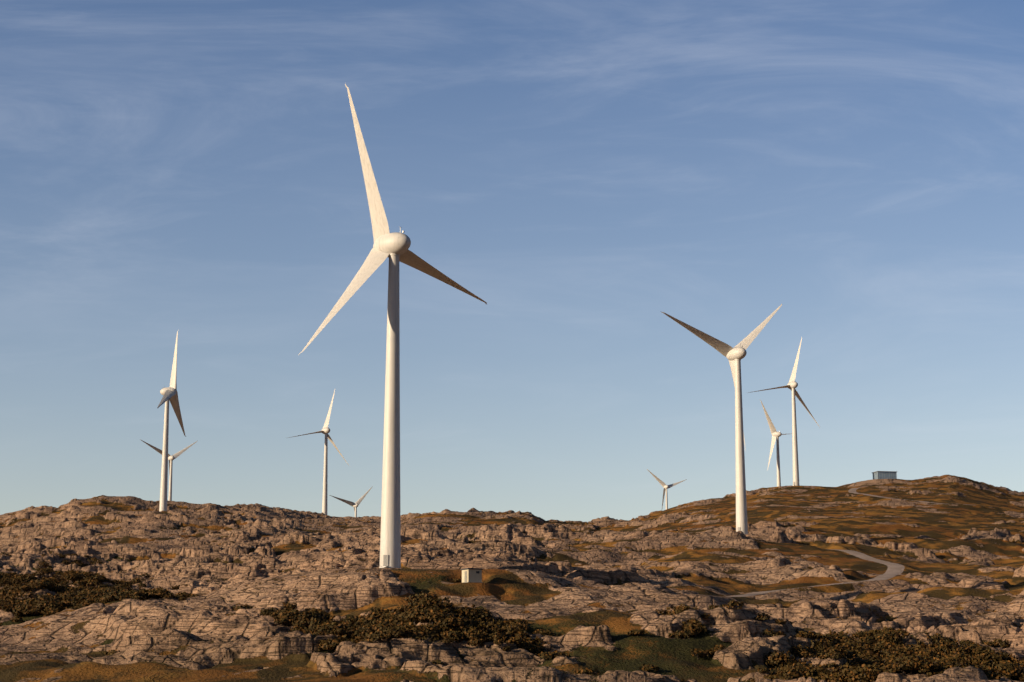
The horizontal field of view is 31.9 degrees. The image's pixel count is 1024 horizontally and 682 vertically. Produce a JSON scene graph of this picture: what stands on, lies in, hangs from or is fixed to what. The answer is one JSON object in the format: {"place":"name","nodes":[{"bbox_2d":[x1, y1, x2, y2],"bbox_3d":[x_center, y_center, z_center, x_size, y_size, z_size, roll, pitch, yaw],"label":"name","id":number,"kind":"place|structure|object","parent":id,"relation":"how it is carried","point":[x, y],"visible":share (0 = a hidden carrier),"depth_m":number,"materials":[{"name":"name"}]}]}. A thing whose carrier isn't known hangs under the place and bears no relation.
{"place":"outdoors","nodes":[
{"label":"outdoors","id":0,"kind":"place"},
{"bbox_2d":[0,475,1023,681],"bbox_3d":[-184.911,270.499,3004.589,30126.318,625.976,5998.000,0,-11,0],"label":"rocky ground","id":1,"kind":"structure","parent":0,"point":[592,593],"depth_m":362.92,"materials":[{"name":"brown stone"}]},
{"bbox_2d":[141,440,196,500],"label":"wind turbine","id":2,"kind":"object","parent":1,"relation":"on","point":[173,457],"visible":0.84,"depth_m":1623.61,"materials":[{"name":"grey metal"}]},
{"bbox_2d":[157,331,184,510],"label":"wind turbine","id":3,"kind":"object","parent":1,"relation":"on","point":[170,393],"visible":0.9,"depth_m":930.98,"materials":[{"name":"grey metal"}]},
{"bbox_2d":[289,390,347,514],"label":"wind turbine","id":4,"kind":"object","parent":1,"relation":"on","point":[325,430],"visible":0.91,"depth_m":1291.08,"materials":[{"name":"grey metal"}]},
{"bbox_2d":[330,486,372,516],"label":"wind turbine","id":5,"kind":"object","parent":1,"relation":"on","point":[355,504],"visible":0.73,"depth_m":1980.64,"materials":[{"name":"grey metal"}]},
{"bbox_2d":[298,84,486,567],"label":"wind turbine","id":6,"kind":"object","parent":1,"relation":"on","point":[394,247],"visible":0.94,"depth_m":345.18,"materials":[{"name":"grey metal"}]},
{"bbox_2d":[460,568,482,582],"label":"transformer kiosk","id":7,"kind":"object","parent":1,"relation":"on","point":[472,575],"visible":0.92,"depth_m":311.58,"materials":[{"name":"grey metal"}]},
{"bbox_2d":[0,552,1023,681],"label":"shrubs","id":8,"kind":"object","parent":1,"relation":"on","point":[865,663],"visible":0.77,"depth_m":268.45,"materials":[{"name":"green plant"}]},
{"bbox_2d":[647,469,686,508],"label":"wind turbine","id":9,"kind":"object","parent":1,"relation":"on","point":[664,485],"visible":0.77,"depth_m":2228.90,"materials":[{"name":"grey metal"}]},
{"bbox_2d":[662,304,781,533],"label":"wind turbine","id":10,"kind":"object","parent":1,"relation":"on","point":[736,354],"visible":0.94,"depth_m":619.42,"materials":[{"name":"grey metal"}]},
{"bbox_2d":[760,400,785,486],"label":"wind turbine","id":11,"kind":"object","parent":1,"relation":"on","point":[776,435],"visible":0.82,"depth_m":1478.80,"materials":[{"name":"grey metal"}]},
{"bbox_2d":[749,337,818,485],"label":"wind turbine","id":12,"kind":"object","parent":1,"relation":"on","point":[792,385],"visible":0.92,"depth_m":1108.19,"materials":[{"name":"grey metal"}]},
{"bbox_2d":[872,471,896,478],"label":"hilltop building","id":13,"kind":"structure","parent":1,"relation":"on","point":[884,474],"depth_m":1123.20,"materials":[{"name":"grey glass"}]},
{"bbox_2d":[0,0,1023,521],"label":"sky","id":14,"kind":"structure","parent":0,"point":[589,171],"materials":[{"name":"blue"}]},
{"bbox_2d":[727,549,902,596],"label":"road","id":15,"kind":"structure","parent":0,"point":[893,571],"depth_m":474.36,"materials":[{"name":"grey gravel"}]},
{"bbox_2d":[849,487,943,503],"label":"road","id":16,"kind":"structure","parent":0,"point":[852,490],"depth_m":985.64,"materials":[{"name":"grey gravel"}]}
]}

